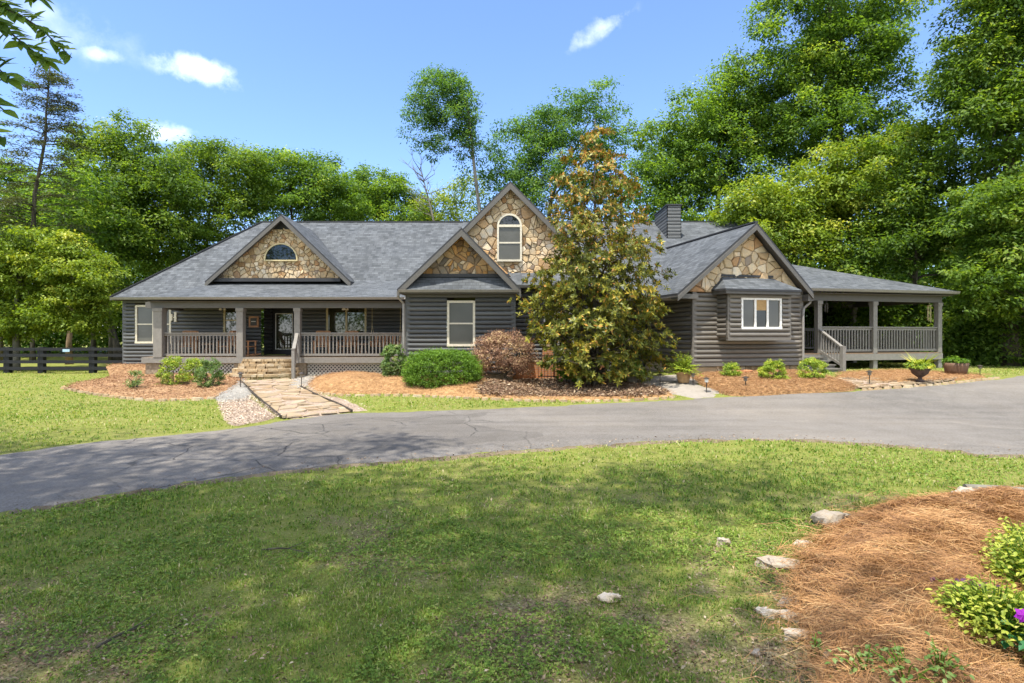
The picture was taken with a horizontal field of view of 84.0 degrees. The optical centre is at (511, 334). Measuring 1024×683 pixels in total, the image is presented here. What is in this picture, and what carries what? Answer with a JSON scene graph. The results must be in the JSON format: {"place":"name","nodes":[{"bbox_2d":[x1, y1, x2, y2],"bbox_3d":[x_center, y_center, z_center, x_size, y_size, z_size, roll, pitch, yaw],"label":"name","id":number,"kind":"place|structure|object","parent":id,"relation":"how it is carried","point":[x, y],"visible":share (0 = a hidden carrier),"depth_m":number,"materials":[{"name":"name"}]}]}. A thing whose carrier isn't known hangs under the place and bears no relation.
{"place":"outdoors","nodes":[
{"label":"outdoors","id":0,"kind":"place"},
{"bbox_2d":[0,0,1022,332],"label":"sky","id":1,"kind":"structure","parent":0,"point":[329,75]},
{"bbox_2d":[0,336,1023,682],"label":"ground","id":2,"kind":"structure","parent":0,"point":[564,594],"depth_m":5.32,"materials":[{"name":"green plant"}]},
{"bbox_2d":[0,155,51,359],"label":"woodland tree","id":3,"kind":"object","parent":2,"relation":"on","point":[8,177],"visible":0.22,"depth_m":38.56,"materials":[{"name":"green plant"}]},
{"bbox_2d":[0,0,76,146],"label":"shade tree","id":4,"kind":"object","parent":2,"relation":"on","point":[17,79],"visible":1,"depth_m":4.25,"materials":[{"name":"green plant"}]},
{"bbox_2d":[0,189,78,359],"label":"woodland tree","id":5,"kind":"object","parent":2,"relation":"on","point":[32,345],"visible":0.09,"depth_m":36.77,"materials":[{"name":"green plant"}]},
{"bbox_2d":[0,60,100,346],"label":"conifer","id":6,"kind":"object","parent":2,"relation":"on","point":[49,107],"visible":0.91,"depth_m":28.87,"materials":[{"name":"green plant"}]},
{"bbox_2d":[0,347,121,372],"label":"board fence","id":7,"kind":"object","parent":2,"relation":"on","point":[8,355],"visible":0.84,"depth_m":26.06,"materials":[{"name":"black paint"}]},
{"bbox_2d":[0,216,137,370],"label":"lawn tree","id":8,"kind":"object","parent":2,"relation":"on","point":[26,314],"visible":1,"depth_m":27.54,"materials":[{"name":"green plant"}]},
{"bbox_2d":[16,159,146,364],"bbox_3d":[-26.003,-4.287,33.899,6.292,12.282,7.106,0,0,0],"label":"woodland tree","id":9,"kind":"object","parent":2,"relation":"on","point":[100,225],"visible":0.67,"depth_m":33.26,"materials":[{"name":"green plant"}]},
{"bbox_2d":[0,107,228,359],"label":"hardwood tree","id":10,"kind":"object","parent":2,"relation":"on","point":[124,160],"visible":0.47,"depth_m":36.92,"materials":[{"name":"green plant"}]},
{"bbox_2d":[72,163,174,359],"bbox_3d":[-25.907,-4.683,37.427,6.003,13.067,6.008,0,0,0],"label":"woodland tree","id":11,"kind":"object","parent":2,"relation":"on","point":[142,212],"visible":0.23,"depth_m":36.97,"materials":[{"name":"green plant"}]},
{"bbox_2d":[95,613,155,648],"bbox_3d":[-2.566,1.982,3.815,0.049,0.052,0.400,0,0,24],"label":"fallen twig","id":12,"kind":"object","parent":2,"relation":"on","point":[109,639],"visible":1,"depth_m":3.77,"materials":[{"name":"wood"}]},
{"bbox_2d":[60,386,214,401],"bbox_3d":[-12.034,1.826,17.428,6.704,0.212,1.041,0,0,20],"label":"stone border","id":13,"kind":"object","parent":2,"relation":"on","point":[132,398],"visible":0.8,"depth_m":16.65,"materials":[{"name":"stone"}]},
{"bbox_2d":[62,362,244,400],"bbox_3d":[-13.239,1.617,21.816,5.792,0.619,12.794,0,0,-26],"label":"mulch bed","id":14,"kind":"object","parent":2,"relation":"on","point":[142,393],"visible":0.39,"depth_m":18.48,"materials":[{"name":"brown plant"}]},
{"bbox_2d":[123,370,145,387],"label":"flower plant","id":15,"kind":"object","parent":14,"relation":"on","point":[137,382],"visible":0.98,"depth_m":18.47,"materials":[{"name":"green plant"}]},
{"bbox_2d":[155,355,189,384],"bbox_3d":[-11.486,1.254,19.310,1.106,1.169,1.054,0,0,0],"label":"shrub","id":16,"kind":"object","parent":14,"relation":"on","point":[173,363],"visible":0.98,"depth_m":19.18,"materials":[{"name":"green plant"}]},
{"bbox_2d":[180,357,206,381],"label":"shrub","id":17,"kind":"object","parent":14,"relation":"on","point":[191,363],"visible":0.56,"depth_m":20.05,"materials":[{"name":"green plant"}]},
{"bbox_2d":[191,357,228,387],"bbox_3d":[-10.160,1.291,19.070,1.088,1.113,1.035,0,0,0],"label":"shrub","id":18,"kind":"object","parent":14,"relation":"on","point":[211,368],"visible":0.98,"depth_m":18.94,"materials":[{"name":"green plant"}]},
{"bbox_2d":[110,135,286,280],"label":"hardwood tree","id":19,"kind":"object","parent":2,"relation":"on","point":[251,161],"visible":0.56,"depth_m":40.75,"materials":[{"name":"green plant"}]},
{"bbox_2d":[215,381,251,402],"bbox_3d":[-9.992,1.806,20.497,1.075,0.264,9.787,0,0,-25],"label":"white gravel patch","id":20,"kind":"object","parent":2,"relation":"on","point":[229,393],"visible":0.56,"depth_m":17.25,"materials":[{"name":"grey gravel"}]},
{"bbox_2d":[218,399,274,425],"bbox_3d":[-6.929,1.947,14.865,1.264,0.166,5.311,0,0,-30],"label":"pea gravel patch","id":21,"kind":"object","parent":2,"relation":"on","point":[256,419],"visible":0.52,"depth_m":14.09,"materials":[{"name":"beige gravel"}]},
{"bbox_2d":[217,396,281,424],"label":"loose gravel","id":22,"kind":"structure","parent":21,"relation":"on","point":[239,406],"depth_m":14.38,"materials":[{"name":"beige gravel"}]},
{"bbox_2d":[241,380,281,417],"bbox_3d":[-7.840,1.818,17.356,0.094,0.307,8.956,0,0,-31],"label":"path edging","id":23,"kind":"object","parent":2,"relation":"on","point":[264,403],"visible":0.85,"depth_m":15.78,"materials":[{"name":"grey metal"}]},
{"bbox_2d":[213,145,380,354],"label":"hardwood tree","id":24,"kind":"object","parent":2,"relation":"on","point":[312,181],"visible":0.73,"depth_m":44.73,"materials":[{"name":"green plant"}]},
{"bbox_2d":[249,380,345,418],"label":"stone walk","id":25,"kind":"structure","parent":2,"relation":"on","point":[286,402],"depth_m":15.86,"materials":[{"name":"flagstone"}]},
{"bbox_2d":[242,378,349,417],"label":"walk flagstones","id":26,"kind":"object","parent":25,"relation":"on","point":[284,386],"visible":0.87,"depth_m":16.32,"materials":[{"name":"beige stone"}]},
{"bbox_2d":[292,379,367,411],"bbox_3d":[-7.102,1.861,20.653,1.611,0.291,13.680,0,0,-24],"label":"pea gravel patch","id":27,"kind":"object","parent":2,"relation":"on","point":[350,405],"visible":0.2,"depth_m":15.76,"materials":[{"name":"beige gravel"}]},
{"bbox_2d":[312,160,439,220],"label":"hardwood tree","id":28,"kind":"object","parent":2,"relation":"on","point":[381,197],"visible":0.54,"depth_m":48.34,"materials":[{"name":"green plant"}]},
{"bbox_2d":[400,151,447,220],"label":"bare snag","id":29,"kind":"object","parent":2,"relation":"on","point":[428,200],"visible":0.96,"depth_m":45.00,"materials":[{"name":"grey plant"}]},
{"bbox_2d":[394,62,489,212],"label":"leaning tree","id":30,"kind":"object","parent":2,"relation":"on","point":[429,111],"visible":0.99,"depth_m":41.62,"materials":[{"name":"green plant"}]},
{"bbox_2d":[407,169,491,346],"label":"hardwood tree","id":31,"kind":"object","parent":2,"relation":"on","point":[441,215],"visible":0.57,"depth_m":47.46,"materials":[{"name":"green plant"}]},
{"bbox_2d":[306,370,675,400],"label":"straw mulch","id":32,"kind":"object","parent":2,"relation":"on","point":[329,374],"visible":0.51,"depth_m":18.46,"materials":[{"name":"brown wood"}]},
{"bbox_2d":[379,343,406,376],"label":"hydrangea bush","id":33,"kind":"object","parent":32,"relation":"on","point":[389,350],"visible":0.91,"depth_m":20.32,"materials":[{"name":"green plant"}]},
{"bbox_2d":[401,345,483,388],"bbox_3d":[-2.299,1.159,18.684,2.932,1.627,1.839,0,0,0],"label":"clipped hedge","id":34,"kind":"object","parent":32,"relation":"on","point":[471,368],"visible":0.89,"depth_m":18.23,"materials":[{"name":"green plant"}]},
{"bbox_2d":[471,327,541,377],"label":"maroon maple","id":35,"kind":"object","parent":32,"relation":"on","point":[497,339],"visible":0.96,"depth_m":19.71,"materials":[{"name":"brown plant"}]},
{"bbox_2d":[507,125,681,388],"bbox_3d":[2.679,-2.662,18.763,5.395,8.941,4.916,0,0,35],"label":"magnolia","id":36,"kind":"object","parent":32,"relation":"on","point":[580,267],"visible":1,"depth_m":17.98,"materials":[{"name":"green plant"}]},
{"bbox_2d":[622,358,644,382],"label":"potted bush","id":37,"kind":"object","parent":32,"relation":"on","point":[632,379],"visible":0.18,"depth_m":18.77,"materials":[{"name":"green plant"}]},
{"bbox_2d":[318,391,675,402],"bbox_3d":[-0.888,1.850,16.911,11.273,0.180,0.883,0,0,9],"label":"stone border","id":38,"kind":"object","parent":2,"relation":"on","point":[552,400],"visible":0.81,"depth_m":16.42,"materials":[{"name":"stone"}]},
{"bbox_2d":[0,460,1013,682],"bbox_3d":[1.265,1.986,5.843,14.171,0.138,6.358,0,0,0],"label":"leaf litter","id":39,"kind":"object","parent":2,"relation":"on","point":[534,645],"visible":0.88,"depth_m":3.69,"materials":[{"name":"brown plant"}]},
{"bbox_2d":[0,193,1020,353],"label":"woodland","id":40,"kind":"object","parent":2,"relation":"on","point":[58,340],"depth_m":46.30,"materials":[{"name":"green plant"}]},
{"bbox_2d":[0,445,1023,682],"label":"clover","id":41,"kind":"object","parent":2,"relation":"on","point":[371,654],"visible":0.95,"depth_m":4.46,"materials":[{"name":"green plant"}]},
{"bbox_2d":[0,361,1023,418],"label":"grass","id":42,"kind":"structure","parent":2,"relation":"on","point":[51,411],"depth_m":15.94,"materials":[{"name":"green plant"}]},
{"bbox_2d":[9,433,1023,513],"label":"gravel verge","id":43,"kind":"structure","parent":2,"relation":"on","point":[337,466],"depth_m":9.31,"materials":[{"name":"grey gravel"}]},
{"bbox_2d":[513,345,552,379],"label":"brick wall","id":44,"kind":"structure","parent":2,"relation":"on","point":[537,371],"depth_m":21.50,"materials":[{"name":"brick"}]},
{"bbox_2d":[109,181,960,379],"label":"house","id":45,"kind":"structure","parent":2,"relation":"on","point":[744,296],"depth_m":23.54,"materials":[{"name":"grey wood"}]},
{"bbox_2d":[135,305,171,343],"bbox_3d":[-16.362,-0.491,25.963,1.643,1.757,0.115,0,0,0],"label":"window","id":46,"kind":"structure","parent":45,"relation":"in","point":[143,316],"depth_m":25.97,"materials":[{"name":"beige paint"}]},
{"bbox_2d":[179,331,198,353],"bbox_3d":[-14.256,0.361,25.057,0.700,1.104,1.091,0,0,-17],"label":"rocking chair","id":47,"kind":"object","parent":45,"relation":"on","point":[190,340],"visible":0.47,"depth_m":25.32,"materials":[{"name":"brown wood"}]},
{"bbox_2d":[223,308,235,332],"bbox_3d":[-12.683,-0.674,25.963,0.957,1.437,0.115,0,0,0],"label":"window","id":48,"kind":"structure","parent":45,"relation":"in","point":[229,315],"depth_m":25.97,"materials":[{"name":"grey glass"}]},
{"bbox_2d":[264,243,298,261],"bbox_3d":[-10.492,-3.766,25.867,1.534,0.827,0.165,0,0,0],"label":"window","id":49,"kind":"structure","parent":45,"relation":"in","point":[278,251],"depth_m":25.84,"materials":[{"name":"blue glass"}]},
{"bbox_2d":[273,311,293,353],"bbox_3d":[-10.757,-0.115,26.835,1.088,2.050,0.125,0,0,0],"label":"front door","id":50,"kind":"structure","parent":45,"relation":"in","point":[283,321],"depth_m":26.87,"materials":[{"name":"black metal"}]},
{"bbox_2d":[313,331,330,353],"bbox_3d":[-8.361,0.361,25.059,0.700,1.104,1.091,0,0,-11],"label":"rocking chair","id":51,"kind":"object","parent":45,"relation":"on","point":[321,341],"visible":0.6,"depth_m":25.29,"materials":[{"name":"brown wood"}]},
{"bbox_2d":[326,308,366,332],"bbox_3d":[-7.552,-0.686,25.963,1.848,1.368,0.115,0,0,0],"label":"window","id":52,"kind":"structure","parent":45,"relation":"in","point":[338,320],"depth_m":25.97,"materials":[{"name":"beige paint"}]},
{"bbox_2d":[335,331,359,353],"bbox_3d":[-7.268,0.361,25.159,0.700,1.104,1.091,0,0,11],"label":"rocking chair","id":53,"kind":"object","parent":45,"relation":"on","point":[349,342],"visible":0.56,"depth_m":25.37,"materials":[{"name":"brown wood"}]},
{"bbox_2d":[370,308,401,346],"bbox_3d":[-5.515,-0.435,24.983,1.280,1.870,0.665,0,0,0],"label":"porch swing","id":54,"kind":"object","parent":45,"relation":"hanging from","point":[399,341],"visible":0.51,"depth_m":25.18,"materials":[{"name":"brown wood"}]},
{"bbox_2d":[447,301,474,345],"bbox_3d":[-1.873,-0.425,20.963,1.037,1.683,0.115,0,0,0],"label":"window","id":55,"kind":"structure","parent":45,"relation":"in","point":[460,314],"depth_m":20.97,"materials":[{"name":"beige paint"}]},
{"bbox_2d":[497,213,521,261],"bbox_3d":[-0.102,-3.973,23.218,1.010,1.952,0.165,0,0,0],"label":"window","id":56,"kind":"structure","parent":45,"relation":"in","point":[509,226],"depth_m":23.19,"materials":[{"name":"beige paint"}]},
{"bbox_2d":[740,298,781,328],"bbox_3d":[8.690,-0.750,19.852,1.630,1.090,0.235,0,0,-14],"label":"window","id":57,"kind":"structure","parent":45,"relation":"in","point":[752,318],"depth_m":19.85,"materials":[{"name":"white paint"}]},
{"bbox_2d":[452,70,639,218],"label":"hardwood tree","id":58,"kind":"object","parent":2,"relation":"on","point":[530,185],"visible":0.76,"depth_m":43.10,"materials":[{"name":"green plant"}]},
{"bbox_2d":[473,377,669,396],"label":"leaf mulch","id":59,"kind":"object","parent":2,"relation":"on","point":[631,388],"visible":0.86,"depth_m":17.81,"materials":[{"name":"brown plant"}]},
{"bbox_2d":[555,357,579,381],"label":"evergreen shrub","id":60,"kind":"object","parent":59,"relation":"on","point":[558,372],"visible":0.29,"depth_m":19.59,"materials":[{"name":"green plant"}]},
{"bbox_2d":[597,592,621,602],"bbox_3d":[0.725,1.961,4.268,0.180,0.051,0.110,0,0,-17],"label":"rock","id":61,"kind":"object","parent":2,"relation":"on","point":[603,596],"visible":0.95,"depth_m":4.23,"materials":[{"name":"stone"}]},
{"bbox_2d":[606,44,830,220],"bbox_3d":[13.414,-8.153,37.952,15.467,19.355,11.088,0,0,0],"label":"hardwood tree","id":62,"kind":"object","parent":2,"relation":"on","point":[723,121],"visible":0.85,"depth_m":34.97,"materials":[{"name":"green plant"}]},
{"bbox_2d":[755,606,780,618],"bbox_3d":[1.818,1.961,4.017,0.178,0.060,0.104,0,0,11],"label":"rock","id":63,"kind":"object","parent":2,"relation":"on","point":[766,610],"visible":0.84,"depth_m":3.99,"materials":[{"name":"stone"}]},
{"bbox_2d":[694,173,853,270],"bbox_3d":[13.979,-3.560,30.370,8.368,10.141,5.839,0,0,0],"label":"understorey tree","id":64,"kind":"object","parent":2,"relation":"on","point":[745,207],"visible":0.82,"depth_m":29.22,"materials":[{"name":"green plant"}]},
{"bbox_2d":[690,369,858,395],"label":"straw mulch","id":65,"kind":"object","parent":2,"relation":"on","point":[781,380],"visible":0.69,"depth_m":17.58,"materials":[{"name":"brown plant"}]},
{"bbox_2d":[720,362,740,376],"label":"shrub","id":66,"kind":"object","parent":65,"relation":"on","point":[728,367],"visible":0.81,"depth_m":18.56,"materials":[{"name":"green plant"}]},
{"bbox_2d":[757,358,791,379],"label":"shrub","id":67,"kind":"object","parent":65,"relation":"on","point":[769,366],"visible":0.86,"depth_m":18.05,"materials":[{"name":"green plant"}]},
{"bbox_2d":[796,357,830,378],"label":"shrub","id":68,"kind":"object","parent":65,"relation":"on","point":[815,364],"visible":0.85,"depth_m":18.18,"materials":[{"name":"green plant"}]},
{"bbox_2d":[754,555,800,571],"bbox_3d":[2.328,1.969,4.911,0.441,0.074,0.301,0,0,-6],"label":"rock","id":69,"kind":"object","parent":2,"relation":"on","point":[775,562],"visible":0.65,"depth_m":4.87,"materials":[{"name":"stone"}]},
{"bbox_2d":[775,609,806,622],"bbox_3d":[1.987,1.963,3.963,0.304,0.059,0.116,0,0,26],"label":"rock","id":70,"kind":"object","parent":2,"relation":"on","point":[782,616],"visible":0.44,"depth_m":3.96,"materials":[{"name":"stone"}]},
{"bbox_2d":[783,627,808,640],"bbox_3d":[1.868,1.958,3.727,0.226,0.067,0.109,0,0,-6],"label":"rock","id":71,"kind":"object","parent":2,"relation":"on","point":[794,634],"visible":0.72,"depth_m":3.68,"materials":[{"name":"stone"}]},
{"bbox_2d":[810,509,850,527],"bbox_3d":[3.356,1.940,6.030,0.397,0.176,0.328,0,0,-45],"label":"rock","id":72,"kind":"object","parent":2,"relation":"on","point":[826,517],"visible":0.63,"depth_m":5.93,"materials":[{"name":"stone"}]},
{"bbox_2d":[736,0,951,271],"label":"hardwood tree","id":73,"kind":"object","parent":2,"relation":"on","point":[817,53],"visible":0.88,"depth_m":33.06,"materials":[{"name":"green plant"}]},
{"bbox_2d":[745,134,942,266],"bbox_3d":[17.592,-4.746,30.978,11.154,12.508,6.216,0,0,0],"label":"understorey tree","id":74,"kind":"object","parent":2,"relation":"on","point":[843,208],"visible":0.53,"depth_m":29.95,"materials":[{"name":"green plant"}]},
{"bbox_2d":[804,307,888,362],"bbox_3d":[17.137,-0.363,30.494,5.908,5.342,4.474,0,0,0],"label":"woodland bush","id":75,"kind":"object","parent":2,"relation":"on","point":[839,334],"visible":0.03,"depth_m":29.57,"materials":[{"name":"green plant"}]},
{"bbox_2d":[682,484,1023,682],"bbox_3d":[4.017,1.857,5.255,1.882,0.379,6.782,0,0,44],"label":"pine straw bed","id":76,"kind":"object","parent":2,"relation":"on","point":[883,674],"visible":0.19,"depth_m":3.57,"materials":[{"name":"brown plant"}]},
{"bbox_2d":[809,631,828,656],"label":"groundcover sprig","id":77,"kind":"object","parent":76,"relation":"on","point":[814,642],"visible":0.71,"depth_m":3.48,"materials":[{"name":"green plant"}]},
{"bbox_2d":[825,644,882,679],"bbox_3d":[1.973,1.849,3.182,0.329,0.209,0.290,0,0,-18],"label":"groundcover sprig","id":78,"kind":"object","parent":76,"relation":"on","point":[868,655],"visible":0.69,"depth_m":3.19,"materials":[{"name":"green plant"}]},
{"bbox_2d":[862,640,954,682],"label":"groundcover sprig","id":79,"kind":"object","parent":76,"relation":"on","point":[910,676],"visible":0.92,"depth_m":2.99,"materials":[{"name":"green plant"}]},
{"bbox_2d":[915,631,974,681],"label":"groundcover sprig","id":80,"kind":"object","parent":76,"relation":"on","point":[944,654],"visible":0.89,"depth_m":3.02,"materials":[{"name":"green plant"}]},
{"bbox_2d":[926,573,1023,658],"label":"coleus plant","id":81,"kind":"object","parent":76,"relation":"on","point":[976,603],"visible":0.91,"depth_m":3.35,"materials":[{"name":"green plant"}]},
{"bbox_2d":[973,524,1023,590],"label":"coleus plant","id":82,"kind":"object","parent":76,"relation":"on","point":[1016,563],"visible":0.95,"depth_m":4.16,"materials":[{"name":"green plant"}]},
{"bbox_2d":[982,517,1023,557],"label":"coleus plant","id":83,"kind":"object","parent":76,"relation":"on","point":[1000,535],"visible":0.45,"depth_m":4.53,"materials":[{"name":"yellow plant"}]},
{"bbox_2d":[992,605,1023,660],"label":"petunia plant","id":84,"kind":"object","parent":76,"relation":"on","point":[1019,614],"visible":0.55,"depth_m":3.18,"materials":[{"name":"green plant"}]},
{"bbox_2d":[804,254,955,361],"bbox_3d":[18.375,-1.286,29.300,10.014,6.002,6.601,0,0,0],"label":"understorey tree","id":85,"kind":"object","parent":2,"relation":"on","point":[891,315],"visible":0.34,"depth_m":28.41,"materials":[{"name":"green plant"}]},
{"bbox_2d":[843,378,954,388],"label":"flagstone path","id":86,"kind":"structure","parent":2,"relation":"on","point":[864,381],"depth_m":18.00,"materials":[{"name":"beige stone"}]},
{"bbox_2d":[834,376,955,387],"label":"path flagstones","id":87,"kind":"object","parent":86,"relation":"on","point":[861,384],"visible":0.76,"depth_m":18.08,"materials":[{"name":"beige stone"}]},
{"bbox_2d":[901,352,940,381],"bbox_3d":[13.106,0.982,18.201,1.135,1.050,1.157,0,0,13],"label":"urn planter","id":88,"kind":"object","parent":87,"relation":"on","point":[919,368],"visible":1,"depth_m":18.06,"materials":[{"name":"metal"}]},
{"bbox_2d":[834,368,991,381],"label":"straw mulch","id":89,"kind":"object","parent":2,"relation":"on","point":[894,377],"visible":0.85,"depth_m":19.45,"materials":[{"name":"brown plant"}]},
{"bbox_2d":[941,355,969,373],"bbox_3d":[15.583,1.039,20.017,0.833,0.652,0.873,0,0,31],"label":"barrel planter","id":90,"kind":"object","parent":89,"relation":"on","point":[956,365],"visible":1,"depth_m":19.78,"materials":[{"name":"brown wood"}]},
{"bbox_2d":[837,110,1019,360],"bbox_3d":[21.145,-4.975,28.733,9.159,12.958,7.291,0,0,0],"label":"hardwood tree","id":91,"kind":"object","parent":2,"relation":"on","point":[924,247],"visible":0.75,"depth_m":28.30,"materials":[{"name":"green plant"}]},
{"bbox_2d":[862,377,999,390],"bbox_3d":[13.602,1.565,18.151,6.407,0.291,0.359,0,0,-20],"label":"stone border","id":92,"kind":"object","parent":2,"relation":"on","point":[912,386],"visible":0.73,"depth_m":17.90,"materials":[{"name":"stone"}]},
{"bbox_2d":[900,284,999,365],"bbox_3d":[21.839,-0.227,27.461,4.799,4.824,4.520,0,0,44],"label":"woodland bush","id":93,"kind":"object","parent":2,"relation":"on","point":[955,327],"visible":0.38,"depth_m":26.97,"materials":[{"name":"green plant"}]},
{"bbox_2d":[894,0,1023,365],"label":"hardwood tree","id":94,"kind":"object","parent":2,"relation":"on","point":[989,108],"visible":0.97,"depth_m":25.63,"materials":[{"name":"green plant"}]},
{"bbox_2d":[920,156,1023,332],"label":"hardwood tree","id":95,"kind":"object","parent":2,"relation":"on","point":[1000,220],"visible":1,"depth_m":24.12,"materials":[{"name":"green plant"}]},
{"bbox_2d":[947,287,1023,366],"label":"woodland bush","id":96,"kind":"object","parent":2,"relation":"on","point":[988,334],"visible":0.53,"depth_m":25.89,"materials":[{"name":"green plant"}]},
{"bbox_2d":[0,376,1023,511],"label":"driveway","id":97,"kind":"structure","parent":0,"point":[979,417],"depth_m":11.86,"materials":[{"name":"grey asphalt"}]},
{"bbox_2d":[169,412,543,476],"bbox_3d":[-2.708,1.967,11.499,7.472,0.077,4.854,0,0,-33],"label":"asphalt patch","id":98,"kind":"object","parent":97,"relation":"on","point":[289,447],"visible":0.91,"depth_m":10.64,"materials":[{"name":"grey asphalt"}]},
{"bbox_2d":[636,375,718,397],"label":"concrete path","id":99,"kind":"structure","parent":0,"point":[691,389],"depth_m":17.70,"materials":[{"name":"grey concrete"}]},
{"bbox_2d":[664,351,701,382],"bbox_3d":[5.517,1.017,18.282,1.228,1.033,1.032,0,0,17],"label":"potted fern","id":100,"kind":"object","parent":99,"relation":"on","point":[684,371],"visible":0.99,"depth_m":18.21,"materials":[{"name":"green plant"}]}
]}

